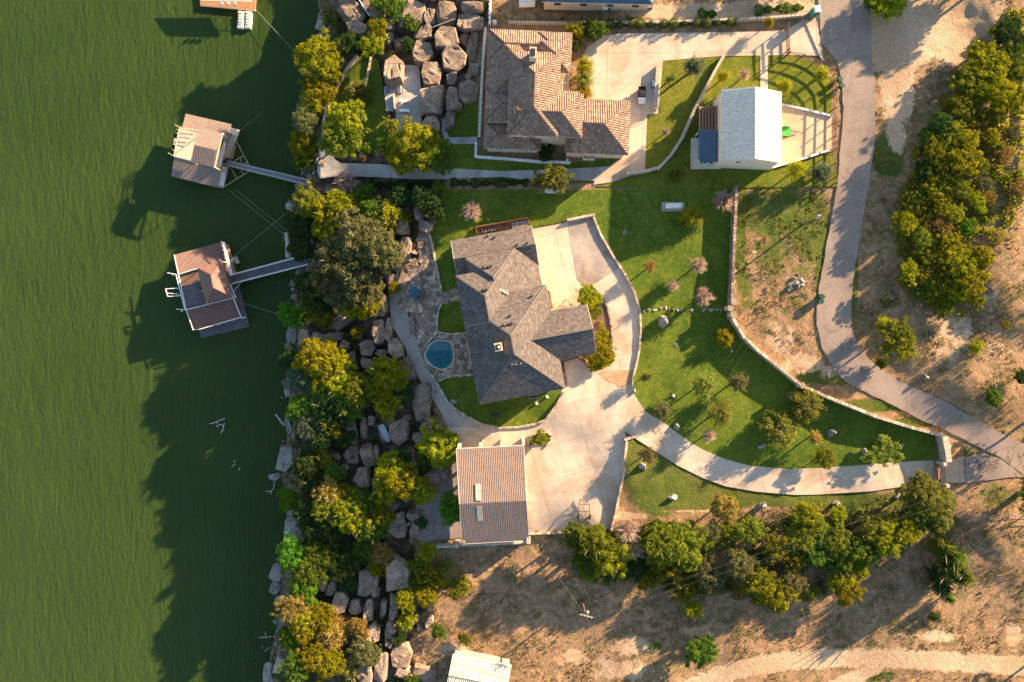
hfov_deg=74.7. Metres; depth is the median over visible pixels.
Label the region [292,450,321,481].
tree
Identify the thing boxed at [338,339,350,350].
boulder
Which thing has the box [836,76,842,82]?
wheeled bin
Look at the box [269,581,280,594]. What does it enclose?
boulder
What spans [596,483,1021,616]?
power line
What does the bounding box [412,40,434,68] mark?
boulder
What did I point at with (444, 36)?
boulder
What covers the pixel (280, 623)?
boulder
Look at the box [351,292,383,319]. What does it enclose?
tree
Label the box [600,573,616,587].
tree
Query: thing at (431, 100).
boulder
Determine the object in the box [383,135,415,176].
tree
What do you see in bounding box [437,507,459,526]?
tree
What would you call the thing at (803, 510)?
tree
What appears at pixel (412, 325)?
boulder
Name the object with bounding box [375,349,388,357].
boulder
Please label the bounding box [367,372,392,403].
tree
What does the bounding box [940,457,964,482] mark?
gate apron
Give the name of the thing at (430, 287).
flagstone patio
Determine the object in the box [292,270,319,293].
tree
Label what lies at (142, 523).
lake
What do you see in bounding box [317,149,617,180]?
path
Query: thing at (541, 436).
shrub
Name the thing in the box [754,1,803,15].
hedge
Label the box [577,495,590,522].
trailer frame
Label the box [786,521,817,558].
tree
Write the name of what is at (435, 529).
gravel bed
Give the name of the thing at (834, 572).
tree
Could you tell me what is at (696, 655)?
tree
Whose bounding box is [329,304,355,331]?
boulder
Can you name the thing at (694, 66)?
tree
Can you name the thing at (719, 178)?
neighbour lawn
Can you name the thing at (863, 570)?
tree
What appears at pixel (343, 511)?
tree
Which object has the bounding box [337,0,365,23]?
boulder
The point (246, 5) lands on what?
dock
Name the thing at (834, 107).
rail fence
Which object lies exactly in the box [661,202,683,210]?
propane tank
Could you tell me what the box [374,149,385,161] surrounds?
shrub
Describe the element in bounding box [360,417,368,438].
boulder
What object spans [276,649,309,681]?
tree
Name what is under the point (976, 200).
tree
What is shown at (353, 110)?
tree
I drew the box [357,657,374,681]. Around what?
boulder
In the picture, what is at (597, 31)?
tree
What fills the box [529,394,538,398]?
window well
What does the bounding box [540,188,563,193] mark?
slatted bench
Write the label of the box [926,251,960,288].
tree
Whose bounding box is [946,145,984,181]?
tree
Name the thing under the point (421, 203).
tree
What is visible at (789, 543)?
power line
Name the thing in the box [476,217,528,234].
fenced enclosure
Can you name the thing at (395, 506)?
boulder
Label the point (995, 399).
tree
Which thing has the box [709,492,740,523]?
tree
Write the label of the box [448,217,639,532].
concrete court
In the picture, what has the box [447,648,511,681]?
tin roofed shed
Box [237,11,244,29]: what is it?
jet ski lift
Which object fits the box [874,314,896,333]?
tree
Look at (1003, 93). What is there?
tree
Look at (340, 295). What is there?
tree
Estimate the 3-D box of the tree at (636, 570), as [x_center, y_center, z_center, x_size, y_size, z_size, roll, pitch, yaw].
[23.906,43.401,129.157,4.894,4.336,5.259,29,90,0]
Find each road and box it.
[683,647,1023,681]
[816,0,1023,475]
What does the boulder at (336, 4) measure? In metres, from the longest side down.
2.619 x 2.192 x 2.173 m
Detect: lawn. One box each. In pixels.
[325,54,369,158]
[362,56,387,153]
[430,188,934,468]
[438,301,465,332]
[438,375,561,426]
[448,102,476,136]
[450,144,617,170]
[595,56,836,187]
[645,57,719,168]
[768,55,831,114]
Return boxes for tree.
[269,594,313,626]
[275,532,311,571]
[276,299,306,328]
[276,487,303,516]
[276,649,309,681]
[277,343,303,375]
[277,626,296,650]
[283,211,317,238]
[285,232,318,262]
[285,359,318,392]
[285,393,311,421]
[285,575,317,606]
[287,129,316,165]
[287,620,314,646]
[288,435,311,455]
[289,148,314,171]
[289,607,316,635]
[290,551,331,592]
[291,180,324,217]
[292,105,318,136]
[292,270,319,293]
[292,336,341,384]
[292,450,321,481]
[292,499,315,529]
[293,26,343,80]
[293,412,327,447]
[294,472,324,496]
[294,641,326,674]
[297,74,337,111]
[297,88,330,117]
[298,291,317,312]
[299,511,320,541]
[303,257,341,298]
[303,390,338,423]
[304,290,334,316]
[305,540,339,573]
[306,301,336,331]
[306,375,344,397]
[306,421,336,454]
[307,195,352,231]
[308,601,335,635]
[309,446,333,469]
[309,608,350,653]
[309,646,346,681]
[310,494,339,527]
[311,214,342,240]
[311,474,342,509]
[311,511,347,543]
[313,230,358,286]
[313,345,348,383]
[314,618,350,650]
[315,58,343,83]
[316,115,371,159]
[317,0,344,31]
[318,417,344,439]
[320,188,358,215]
[321,358,360,396]
[322,460,347,484]
[323,281,352,314]
[323,406,355,429]
[324,544,351,575]
[325,99,367,135]
[331,386,370,422]
[331,487,365,533]
[331,568,354,582]
[332,30,361,57]
[333,167,360,193]
[333,207,387,262]
[333,246,383,303]
[334,483,361,506]
[336,429,360,448]
[336,539,365,575]
[336,569,359,592]
[338,297,357,320]
[341,655,362,681]
[342,267,384,312]
[343,78,371,107]
[343,372,382,411]
[343,511,374,541]
[346,638,381,666]
[348,617,369,643]
[349,303,363,318]
[351,182,376,206]
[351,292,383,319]
[351,485,377,511]
[352,536,373,565]
[353,219,399,267]
[355,32,389,57]
[358,195,383,219]
[360,518,389,543]
[365,355,410,391]
[366,555,385,576]
[367,14,387,39]
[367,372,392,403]
[368,238,405,274]
[368,499,395,526]
[369,0,405,23]
[369,470,401,505]
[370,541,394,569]
[372,392,403,421]
[372,450,408,489]
[375,130,399,157]
[378,195,413,236]
[379,115,397,135]
[381,461,426,501]
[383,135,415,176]
[384,628,407,647]
[389,182,412,211]
[390,115,444,172]
[390,376,414,404]
[390,445,414,470]
[394,585,416,614]
[395,611,416,631]
[398,13,420,31]
[400,36,414,52]
[404,673,421,681]
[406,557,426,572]
[407,574,425,592]
[410,476,439,507]
[411,186,445,218]
[412,581,438,607]
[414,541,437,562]
[414,558,448,589]
[415,417,461,469]
[415,448,431,470]
[419,129,454,174]
[430,179,450,202]
[430,204,447,222]
[431,622,446,641]
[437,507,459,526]
[437,558,457,577]
[439,490,458,516]
[441,575,473,601]
[458,631,471,646]
[460,201,481,221]
[530,162,574,194]
[558,521,590,554]
[563,20,586,40]
[570,551,603,571]
[572,35,581,52]
[572,69,595,88]
[573,54,595,75]
[574,85,593,98]
[574,522,618,569]
[578,559,599,583]
[581,19,593,35]
[585,18,609,41]
[592,539,633,578]
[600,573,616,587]
[609,516,640,543]
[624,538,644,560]
[626,556,650,582]
[636,443,658,464]
[636,570,661,590]
[638,520,684,565]
[639,368,655,381]
[642,259,656,274]
[645,518,668,537]
[649,560,681,581]
[652,398,675,421]
[653,521,714,571]
[662,125,669,135]
[663,72,674,85]
[666,279,679,291]
[667,166,684,183]
[667,573,699,603]
[675,203,705,227]
[680,53,708,83]
[680,598,701,618]
[684,632,719,669]
[688,256,708,272]
[689,368,722,398]
[690,577,707,598]
[692,555,726,594]
[695,286,715,306]
[699,518,722,540]
[701,430,717,443]
[703,398,733,430]
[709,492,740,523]
[711,189,734,213]
[712,327,736,348]
[716,69,730,86]
[719,520,737,537]
[722,546,761,586]
[727,370,749,391]
[731,580,753,600]
[732,514,768,544]
[736,64,753,80]
[739,560,775,596]
[752,577,801,615]
[758,405,803,449]
[762,16,774,29]
[762,533,790,565]
[776,78,792,95]
[777,566,809,599]
[783,160,808,179]
[785,549,808,572]
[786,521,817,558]
[787,381,827,426]
[791,500,823,526]
[800,586,820,601]
[801,515,829,541]
[802,536,832,569]
[803,160,832,184]
[809,429,823,445]
[814,65,832,83]
[815,522,850,557]
[826,559,848,577]
[827,546,853,575]
[827,569,857,595]
[829,505,850,524]
[829,532,865,567]
[832,578,867,607]
[851,536,879,565]
[854,512,886,543]
[854,563,869,578]
[863,0,879,11]
[869,512,901,534]
[871,0,907,24]
[872,521,905,558]
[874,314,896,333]
[874,316,916,363]
[874,356,889,369]
[879,294,891,308]
[886,517,926,548]
[890,209,920,235]
[894,468,941,509]
[896,340,916,363]
[899,258,919,286]
[900,496,936,531]
[901,185,928,209]
[910,159,933,182]
[910,284,925,299]
[912,179,929,196]
[912,200,936,223]
[912,225,936,253]
[914,487,957,534]
[916,127,935,149]
[918,173,950,201]
[918,246,941,274]
[920,272,947,295]
[920,534,971,564]
[922,564,961,596]
[923,577,961,606]
[924,111,955,138]
[924,135,947,165]
[924,293,943,309]
[925,515,950,535]
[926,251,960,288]
[926,555,971,595]
[927,609,941,623]
[928,213,953,240]
[929,155,962,185]
[930,540,977,575]
[932,194,952,215]
[936,118,966,150]
[936,230,963,256]
[936,293,956,318]
[940,593,961,609]
[943,248,979,277]
[944,278,971,303]
[945,200,967,224]
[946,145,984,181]
[947,93,982,121]
[947,179,973,198]
[949,66,992,104]
[951,563,982,591]
[953,129,980,154]
[954,270,988,302]
[960,217,976,235]
[962,40,992,61]
[965,41,1013,91]
[967,294,986,312]
[967,336,984,354]
[969,190,987,213]
[969,245,995,266]
[974,108,995,127]
[974,176,995,191]
[975,156,990,175]
[980,77,1018,114]
[980,190,997,204]
[981,127,1003,147]
[985,387,1004,407]
[988,102,1007,126]
[991,227,1007,245]
[993,12,1022,47]
[994,145,1015,164]
[1001,41,1023,68]
[1001,320,1009,330]
[1003,123,1020,143]
[1007,65,1023,85]
[1009,84,1023,114]
[1009,177,1023,197]
[1012,30,1023,51]
[1013,367,1023,384]
[1017,480,1023,513]
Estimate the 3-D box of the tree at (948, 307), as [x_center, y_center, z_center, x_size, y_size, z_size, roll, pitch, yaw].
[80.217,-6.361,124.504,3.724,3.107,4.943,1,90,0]
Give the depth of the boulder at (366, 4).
130.59 m
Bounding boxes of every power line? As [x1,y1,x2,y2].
[584,217,818,612]
[584,473,1020,614]
[593,220,823,612]
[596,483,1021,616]
[820,5,851,212]
[825,4,861,215]
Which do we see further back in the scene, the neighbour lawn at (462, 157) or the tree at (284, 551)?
the tree at (284, 551)
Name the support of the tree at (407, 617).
on the ground at (916, 36)
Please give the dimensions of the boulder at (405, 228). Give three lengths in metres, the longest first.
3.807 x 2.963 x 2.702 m
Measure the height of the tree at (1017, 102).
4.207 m
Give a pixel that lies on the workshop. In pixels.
(492, 494)
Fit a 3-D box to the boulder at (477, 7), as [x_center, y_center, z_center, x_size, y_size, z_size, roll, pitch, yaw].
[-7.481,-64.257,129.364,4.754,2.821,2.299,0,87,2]
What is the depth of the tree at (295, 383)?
130.09 m
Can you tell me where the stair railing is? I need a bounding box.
[384,86,395,112]
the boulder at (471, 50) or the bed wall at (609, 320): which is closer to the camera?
the bed wall at (609, 320)
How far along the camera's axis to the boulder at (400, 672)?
131.70 m
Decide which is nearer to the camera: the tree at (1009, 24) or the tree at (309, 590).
the tree at (1009, 24)
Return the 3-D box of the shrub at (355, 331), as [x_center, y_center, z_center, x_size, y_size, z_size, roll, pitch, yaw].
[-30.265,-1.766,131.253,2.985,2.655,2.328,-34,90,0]
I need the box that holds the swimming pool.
[424,340,453,369]
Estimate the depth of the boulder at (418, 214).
127.26 m
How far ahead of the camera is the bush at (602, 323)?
127.83 m
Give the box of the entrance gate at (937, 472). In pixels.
[934,461,949,487]
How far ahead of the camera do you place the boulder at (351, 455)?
132.24 m
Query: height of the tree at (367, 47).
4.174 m
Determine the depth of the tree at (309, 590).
130.48 m
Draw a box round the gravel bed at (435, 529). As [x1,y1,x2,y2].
[411,459,460,541]
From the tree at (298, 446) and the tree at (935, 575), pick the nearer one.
the tree at (935, 575)
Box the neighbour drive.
[584,19,822,184]
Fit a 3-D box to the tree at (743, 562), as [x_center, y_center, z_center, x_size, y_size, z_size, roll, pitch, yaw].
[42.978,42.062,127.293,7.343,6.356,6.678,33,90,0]
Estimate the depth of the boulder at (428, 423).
128.67 m
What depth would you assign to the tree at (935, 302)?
123.92 m
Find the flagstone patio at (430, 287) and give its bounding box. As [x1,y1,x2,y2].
[411,231,472,380]
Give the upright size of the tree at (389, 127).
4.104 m
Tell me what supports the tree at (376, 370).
on the ground at (916, 36)
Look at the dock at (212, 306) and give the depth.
137.15 m
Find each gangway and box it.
[224,141,307,186]
[230,255,307,296]
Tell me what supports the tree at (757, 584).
on the ground at (916, 36)
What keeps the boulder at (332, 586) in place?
on the ground at (916, 36)
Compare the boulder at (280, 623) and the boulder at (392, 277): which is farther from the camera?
the boulder at (280, 623)
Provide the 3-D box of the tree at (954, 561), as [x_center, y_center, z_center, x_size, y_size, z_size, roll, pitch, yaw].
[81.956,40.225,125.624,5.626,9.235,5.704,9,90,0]
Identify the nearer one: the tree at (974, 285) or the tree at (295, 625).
the tree at (974, 285)
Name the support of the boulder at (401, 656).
on the ground at (916, 36)
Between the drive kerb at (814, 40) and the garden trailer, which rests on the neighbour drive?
the drive kerb at (814, 40)
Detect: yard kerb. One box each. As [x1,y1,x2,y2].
[772,148,831,168]
[782,103,832,116]
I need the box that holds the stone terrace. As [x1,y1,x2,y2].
[399,265,423,311]
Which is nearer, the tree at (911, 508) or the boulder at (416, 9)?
the tree at (911, 508)
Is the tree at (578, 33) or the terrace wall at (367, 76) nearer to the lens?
the tree at (578, 33)
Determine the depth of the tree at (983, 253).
121.99 m
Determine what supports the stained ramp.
on the concrete court
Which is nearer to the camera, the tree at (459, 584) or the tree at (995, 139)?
the tree at (995, 139)
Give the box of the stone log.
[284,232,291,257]
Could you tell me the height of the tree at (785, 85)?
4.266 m
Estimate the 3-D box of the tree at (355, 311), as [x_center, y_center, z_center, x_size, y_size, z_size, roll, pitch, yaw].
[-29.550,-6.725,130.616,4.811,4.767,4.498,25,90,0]
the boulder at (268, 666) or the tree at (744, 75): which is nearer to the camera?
the tree at (744, 75)
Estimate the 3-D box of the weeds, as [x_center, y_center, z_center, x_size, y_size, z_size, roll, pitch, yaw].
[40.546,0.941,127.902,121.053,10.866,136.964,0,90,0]
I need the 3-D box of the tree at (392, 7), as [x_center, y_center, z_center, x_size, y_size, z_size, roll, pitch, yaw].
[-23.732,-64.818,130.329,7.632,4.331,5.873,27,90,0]
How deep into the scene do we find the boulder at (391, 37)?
130.42 m
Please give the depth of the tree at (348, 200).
128.12 m
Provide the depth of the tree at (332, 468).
131.31 m
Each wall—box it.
[321,54,358,137]
[359,56,371,156]
[426,303,442,344]
[429,235,442,292]
[430,374,565,428]
[436,536,530,547]
[437,332,465,334]
[438,374,472,381]
[474,142,569,163]
[478,27,486,137]
[488,0,496,26]
[508,13,803,25]
[527,437,534,449]
[528,431,552,445]
[529,526,610,534]
[567,213,594,220]
[592,216,641,389]
[600,293,612,348]
[610,436,633,530]
[627,54,725,175]
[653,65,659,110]
[727,185,737,319]
[729,317,944,436]
[936,436,951,461]
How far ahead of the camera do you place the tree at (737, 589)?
126.71 m
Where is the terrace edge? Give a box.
[396,267,421,313]
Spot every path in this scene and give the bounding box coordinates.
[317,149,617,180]
[384,274,479,426]
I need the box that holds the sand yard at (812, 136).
[776,106,831,164]
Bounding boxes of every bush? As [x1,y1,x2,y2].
[575,281,603,309]
[580,337,616,370]
[588,357,603,372]
[589,303,602,319]
[594,326,609,340]
[597,320,604,329]
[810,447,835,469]
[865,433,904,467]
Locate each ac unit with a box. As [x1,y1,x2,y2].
[512,222,516,228]
[517,221,521,227]
[522,220,527,226]
[588,156,594,160]
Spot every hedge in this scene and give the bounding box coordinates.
[367,179,442,189]
[450,177,528,188]
[481,0,488,22]
[605,16,737,29]
[698,7,716,18]
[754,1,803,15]
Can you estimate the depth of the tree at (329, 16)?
132.38 m
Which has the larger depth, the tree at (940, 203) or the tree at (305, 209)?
the tree at (305, 209)
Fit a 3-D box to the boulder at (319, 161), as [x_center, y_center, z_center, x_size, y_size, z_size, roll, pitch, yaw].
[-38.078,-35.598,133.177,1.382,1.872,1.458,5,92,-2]
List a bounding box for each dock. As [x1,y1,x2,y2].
[165,241,249,337]
[169,114,239,188]
[200,0,255,11]
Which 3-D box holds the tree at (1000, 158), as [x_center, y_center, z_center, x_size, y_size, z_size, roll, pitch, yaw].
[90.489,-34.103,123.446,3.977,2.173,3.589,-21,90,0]
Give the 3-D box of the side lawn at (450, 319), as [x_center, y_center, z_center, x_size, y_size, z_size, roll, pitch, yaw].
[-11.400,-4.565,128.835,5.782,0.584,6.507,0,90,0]
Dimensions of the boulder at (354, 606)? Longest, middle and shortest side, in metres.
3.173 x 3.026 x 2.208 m
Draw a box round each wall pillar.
[724,305,733,310]
[727,311,736,316]
[728,299,736,304]
[795,382,805,388]
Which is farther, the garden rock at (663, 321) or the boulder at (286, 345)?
the boulder at (286, 345)
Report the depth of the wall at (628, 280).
127.61 m
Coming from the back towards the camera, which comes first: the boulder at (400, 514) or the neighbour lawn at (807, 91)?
the boulder at (400, 514)
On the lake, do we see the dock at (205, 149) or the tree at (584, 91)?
the dock at (205, 149)
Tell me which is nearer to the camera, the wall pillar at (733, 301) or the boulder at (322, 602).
the wall pillar at (733, 301)
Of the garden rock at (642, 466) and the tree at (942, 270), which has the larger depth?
the garden rock at (642, 466)
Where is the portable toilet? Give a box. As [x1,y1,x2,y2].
[808,5,820,18]
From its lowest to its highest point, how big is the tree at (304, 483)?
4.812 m
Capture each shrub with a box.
[350,326,364,338]
[359,155,367,162]
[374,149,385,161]
[386,51,397,56]
[387,281,402,293]
[414,515,427,528]
[491,410,502,419]
[532,428,548,445]
[538,143,554,161]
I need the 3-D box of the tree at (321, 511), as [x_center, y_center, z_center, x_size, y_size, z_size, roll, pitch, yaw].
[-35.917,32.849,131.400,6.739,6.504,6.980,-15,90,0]
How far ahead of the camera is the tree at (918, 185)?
123.07 m
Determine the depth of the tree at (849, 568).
125.37 m
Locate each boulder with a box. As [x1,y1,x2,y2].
[263,662,273,681]
[268,473,280,480]
[269,562,281,581]
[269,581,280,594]
[273,655,284,672]
[276,444,293,471]
[278,615,283,626]
[281,377,290,390]
[284,342,291,349]
[284,389,291,395]
[284,418,291,434]
[284,518,298,538]
[285,203,293,209]
[286,327,297,342]
[291,294,299,300]
[293,528,306,542]
[297,329,311,346]
[307,173,312,181]
[310,332,322,339]
[312,150,317,163]
[315,9,330,30]
[315,600,329,609]
[316,158,322,164]
[316,571,329,591]
[322,332,342,341]
[323,184,333,193]
[326,579,338,596]
[329,1,338,12]
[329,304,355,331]
[331,586,349,612]
[332,451,341,459]
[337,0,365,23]
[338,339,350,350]
[341,463,349,471]
[343,443,360,463]
[346,21,368,38]
[346,418,359,444]
[348,350,357,359]
[349,597,360,614]
[353,465,371,487]
[355,604,362,614]
[357,564,380,596]
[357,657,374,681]
[359,340,376,355]
[359,441,376,466]
[360,0,372,14]
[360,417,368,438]
[361,357,372,368]
[363,594,374,621]
[367,618,381,642]
[368,5,385,19]
[368,414,376,425]
[371,583,382,597]
[372,319,385,344]
[374,444,381,457]
[374,647,389,681]
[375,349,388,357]
[377,295,389,317]
[379,429,388,442]
[380,595,389,616]
[384,55,405,88]
[384,317,393,341]
[385,16,396,33]
[385,32,394,47]
[385,415,395,430]
[385,498,399,511]
[385,551,411,591]
[385,617,397,648]
[387,515,407,537]
[388,273,396,283]
[388,337,404,358]
[389,418,410,445]
[389,591,397,620]
[390,639,413,668]
[394,38,404,51]
[394,665,413,678]
[395,22,402,32]
[396,221,410,236]
[396,509,405,518]
[397,236,411,261]
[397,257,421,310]
[398,355,416,381]
[399,0,425,30]
[402,414,412,420]
[405,445,418,475]
[406,509,419,520]
[409,314,415,334]
[409,521,419,537]
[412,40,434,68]
[412,382,431,422]
[412,431,425,442]
[413,24,432,41]
[413,206,424,222]
[413,663,437,681]
[414,610,420,620]
[416,622,422,630]
[417,242,422,248]
[418,220,433,233]
[419,85,444,116]
[419,421,432,434]
[421,62,442,87]
[421,115,441,134]
[423,8,436,28]
[423,463,452,487]
[425,614,433,628]
[434,26,460,54]
[436,1,457,27]
[441,44,467,74]
[444,111,455,132]
[446,72,457,86]
[446,86,458,111]
[454,102,462,112]
[456,13,484,34]
[458,79,479,104]
[459,32,469,48]
[461,1,484,14]
[465,73,471,79]
[466,31,477,68]
[468,63,478,77]
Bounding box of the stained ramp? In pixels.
[568,218,618,286]
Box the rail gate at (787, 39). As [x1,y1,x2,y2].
[784,22,790,54]
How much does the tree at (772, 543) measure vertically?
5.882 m
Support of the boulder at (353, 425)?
on the ground at (916, 36)
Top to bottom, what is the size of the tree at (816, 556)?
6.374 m
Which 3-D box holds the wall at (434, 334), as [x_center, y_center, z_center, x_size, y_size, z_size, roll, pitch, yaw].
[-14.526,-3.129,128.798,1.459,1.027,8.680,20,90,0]
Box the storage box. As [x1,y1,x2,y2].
[651,80,655,87]
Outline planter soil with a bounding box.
[530,433,548,444]
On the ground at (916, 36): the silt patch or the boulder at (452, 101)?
the boulder at (452, 101)
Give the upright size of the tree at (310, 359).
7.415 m
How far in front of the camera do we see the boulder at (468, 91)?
127.45 m
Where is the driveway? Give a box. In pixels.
[625,390,937,494]
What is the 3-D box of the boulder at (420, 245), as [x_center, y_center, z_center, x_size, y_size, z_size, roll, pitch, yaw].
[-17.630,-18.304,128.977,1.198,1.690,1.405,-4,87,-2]
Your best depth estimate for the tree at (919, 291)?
124.09 m
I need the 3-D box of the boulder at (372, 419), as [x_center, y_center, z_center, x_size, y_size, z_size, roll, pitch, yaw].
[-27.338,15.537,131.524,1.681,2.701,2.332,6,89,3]
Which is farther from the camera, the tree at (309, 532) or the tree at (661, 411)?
the tree at (309, 532)
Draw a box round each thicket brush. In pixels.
[567,503,911,607]
[574,505,937,608]
[893,8,1023,322]
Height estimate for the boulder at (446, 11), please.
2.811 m
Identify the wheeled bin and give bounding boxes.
[817,298,824,303]
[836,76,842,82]
[837,83,844,88]
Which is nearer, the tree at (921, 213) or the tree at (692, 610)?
the tree at (921, 213)
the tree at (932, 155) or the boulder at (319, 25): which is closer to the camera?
the tree at (932, 155)
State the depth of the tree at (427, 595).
129.27 m
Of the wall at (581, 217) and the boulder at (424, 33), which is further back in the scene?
the boulder at (424, 33)
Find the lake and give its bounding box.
[0,0,322,681]
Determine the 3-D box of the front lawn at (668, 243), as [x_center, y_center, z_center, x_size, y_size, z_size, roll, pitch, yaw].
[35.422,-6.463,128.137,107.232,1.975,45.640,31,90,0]
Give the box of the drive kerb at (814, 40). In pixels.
[804,20,823,60]
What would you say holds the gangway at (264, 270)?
on the ground at (916, 36)
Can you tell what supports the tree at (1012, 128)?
on the ground at (916, 36)
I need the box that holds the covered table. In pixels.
[410,287,416,296]
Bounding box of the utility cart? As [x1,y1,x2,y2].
[637,86,645,103]
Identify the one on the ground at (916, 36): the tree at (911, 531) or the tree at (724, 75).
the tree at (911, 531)
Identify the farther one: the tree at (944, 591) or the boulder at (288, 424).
the boulder at (288, 424)
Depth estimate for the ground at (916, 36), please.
128.55 m
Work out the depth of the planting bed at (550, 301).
127.92 m
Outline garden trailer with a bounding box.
[781,126,799,137]
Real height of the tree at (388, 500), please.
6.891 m
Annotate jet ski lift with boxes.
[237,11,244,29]
[245,11,252,29]
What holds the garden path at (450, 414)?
on the ground at (916, 36)
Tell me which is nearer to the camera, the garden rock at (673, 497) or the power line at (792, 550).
the power line at (792, 550)
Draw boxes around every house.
[451,226,595,403]
[484,29,630,158]
[519,0,652,10]
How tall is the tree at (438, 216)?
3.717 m
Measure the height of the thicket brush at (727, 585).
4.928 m
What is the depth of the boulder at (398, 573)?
130.25 m
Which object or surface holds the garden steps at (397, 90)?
on the ground at (916, 36)
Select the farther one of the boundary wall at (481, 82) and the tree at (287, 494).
the tree at (287, 494)
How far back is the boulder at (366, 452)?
131.17 m
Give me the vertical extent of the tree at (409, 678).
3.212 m
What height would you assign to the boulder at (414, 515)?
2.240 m
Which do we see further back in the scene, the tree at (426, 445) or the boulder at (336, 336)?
the boulder at (336, 336)
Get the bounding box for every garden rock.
[639,462,645,469]
[658,315,668,328]
[668,494,676,499]
[674,423,679,429]
[759,502,766,508]
[826,429,836,436]
[832,501,840,505]
[923,373,928,380]
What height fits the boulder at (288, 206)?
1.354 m
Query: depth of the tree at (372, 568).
130.57 m
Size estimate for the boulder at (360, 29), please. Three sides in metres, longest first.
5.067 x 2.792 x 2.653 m
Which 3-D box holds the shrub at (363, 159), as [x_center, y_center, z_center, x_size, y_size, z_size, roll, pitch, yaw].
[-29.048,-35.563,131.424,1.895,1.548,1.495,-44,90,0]
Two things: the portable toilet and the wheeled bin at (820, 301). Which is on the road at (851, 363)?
the wheeled bin at (820, 301)
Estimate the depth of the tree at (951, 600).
126.63 m
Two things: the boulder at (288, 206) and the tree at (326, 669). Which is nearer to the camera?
the tree at (326, 669)
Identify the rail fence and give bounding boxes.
[786,51,837,184]
[956,514,1020,519]
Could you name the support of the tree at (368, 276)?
on the ground at (916, 36)
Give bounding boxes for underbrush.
[269,0,442,681]
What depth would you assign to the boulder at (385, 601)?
131.25 m
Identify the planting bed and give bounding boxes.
[547,290,552,308]
[561,362,567,386]
[580,285,610,365]
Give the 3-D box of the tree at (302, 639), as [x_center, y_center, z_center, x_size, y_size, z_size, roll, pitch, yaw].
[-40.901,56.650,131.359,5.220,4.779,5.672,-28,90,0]
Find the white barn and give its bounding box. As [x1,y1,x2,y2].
[691,87,781,169]
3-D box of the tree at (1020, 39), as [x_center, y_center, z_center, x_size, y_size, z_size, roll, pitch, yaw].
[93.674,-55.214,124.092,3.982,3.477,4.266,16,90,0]
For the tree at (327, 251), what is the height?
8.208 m
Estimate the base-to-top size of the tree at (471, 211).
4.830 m
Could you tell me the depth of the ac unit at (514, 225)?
127.58 m
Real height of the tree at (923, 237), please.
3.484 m
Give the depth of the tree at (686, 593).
127.77 m
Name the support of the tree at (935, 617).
on the ground at (916, 36)
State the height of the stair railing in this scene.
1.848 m
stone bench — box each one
[399,99,408,101]
[400,109,409,111]
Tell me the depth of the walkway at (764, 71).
127.47 m
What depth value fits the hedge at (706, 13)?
127.53 m
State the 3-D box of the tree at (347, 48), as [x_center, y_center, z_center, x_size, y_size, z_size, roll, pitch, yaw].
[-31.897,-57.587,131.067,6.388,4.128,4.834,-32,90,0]
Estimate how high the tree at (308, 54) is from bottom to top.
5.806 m
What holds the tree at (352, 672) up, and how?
on the ground at (916, 36)
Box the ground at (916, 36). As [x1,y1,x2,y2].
[270,0,1023,681]
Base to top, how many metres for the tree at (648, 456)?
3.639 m
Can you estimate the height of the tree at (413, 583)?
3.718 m
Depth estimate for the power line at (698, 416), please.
122.40 m
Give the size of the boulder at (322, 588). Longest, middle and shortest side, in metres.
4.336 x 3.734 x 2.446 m
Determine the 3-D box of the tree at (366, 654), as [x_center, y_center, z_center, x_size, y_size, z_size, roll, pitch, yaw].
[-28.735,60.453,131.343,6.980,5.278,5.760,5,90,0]
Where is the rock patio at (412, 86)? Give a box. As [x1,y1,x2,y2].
[395,65,421,130]
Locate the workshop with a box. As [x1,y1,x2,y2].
[456,438,529,543]
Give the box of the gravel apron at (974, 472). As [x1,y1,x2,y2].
[964,453,1022,482]
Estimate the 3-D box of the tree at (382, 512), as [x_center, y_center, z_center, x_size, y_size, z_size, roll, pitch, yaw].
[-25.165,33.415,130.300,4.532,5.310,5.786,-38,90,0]
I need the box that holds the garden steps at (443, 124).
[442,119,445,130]
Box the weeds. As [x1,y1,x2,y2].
[412,0,1023,681]
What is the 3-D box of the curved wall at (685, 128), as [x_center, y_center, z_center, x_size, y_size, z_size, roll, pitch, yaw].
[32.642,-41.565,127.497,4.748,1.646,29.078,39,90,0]
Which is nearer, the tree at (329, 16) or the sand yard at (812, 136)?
the sand yard at (812, 136)
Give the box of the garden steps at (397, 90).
[386,85,401,93]
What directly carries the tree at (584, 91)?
on the ground at (916, 36)
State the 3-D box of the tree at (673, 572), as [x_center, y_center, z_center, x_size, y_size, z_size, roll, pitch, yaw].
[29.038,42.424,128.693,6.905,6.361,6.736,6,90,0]
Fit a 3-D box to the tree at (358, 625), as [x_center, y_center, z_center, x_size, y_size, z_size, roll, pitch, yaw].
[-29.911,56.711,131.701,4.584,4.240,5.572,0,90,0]
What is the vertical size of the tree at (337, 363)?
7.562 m
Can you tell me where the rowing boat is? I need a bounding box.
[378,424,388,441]
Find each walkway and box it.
[441,131,477,145]
[760,55,767,88]
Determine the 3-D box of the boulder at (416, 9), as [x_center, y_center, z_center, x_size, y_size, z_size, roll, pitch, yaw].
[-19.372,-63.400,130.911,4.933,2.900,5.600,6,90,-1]
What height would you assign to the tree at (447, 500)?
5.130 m
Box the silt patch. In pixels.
[599,370,632,387]
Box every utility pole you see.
[580,599,591,617]
[802,214,824,224]
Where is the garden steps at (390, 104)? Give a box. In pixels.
[386,93,393,111]
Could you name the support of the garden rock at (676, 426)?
on the front lawn at (668, 243)

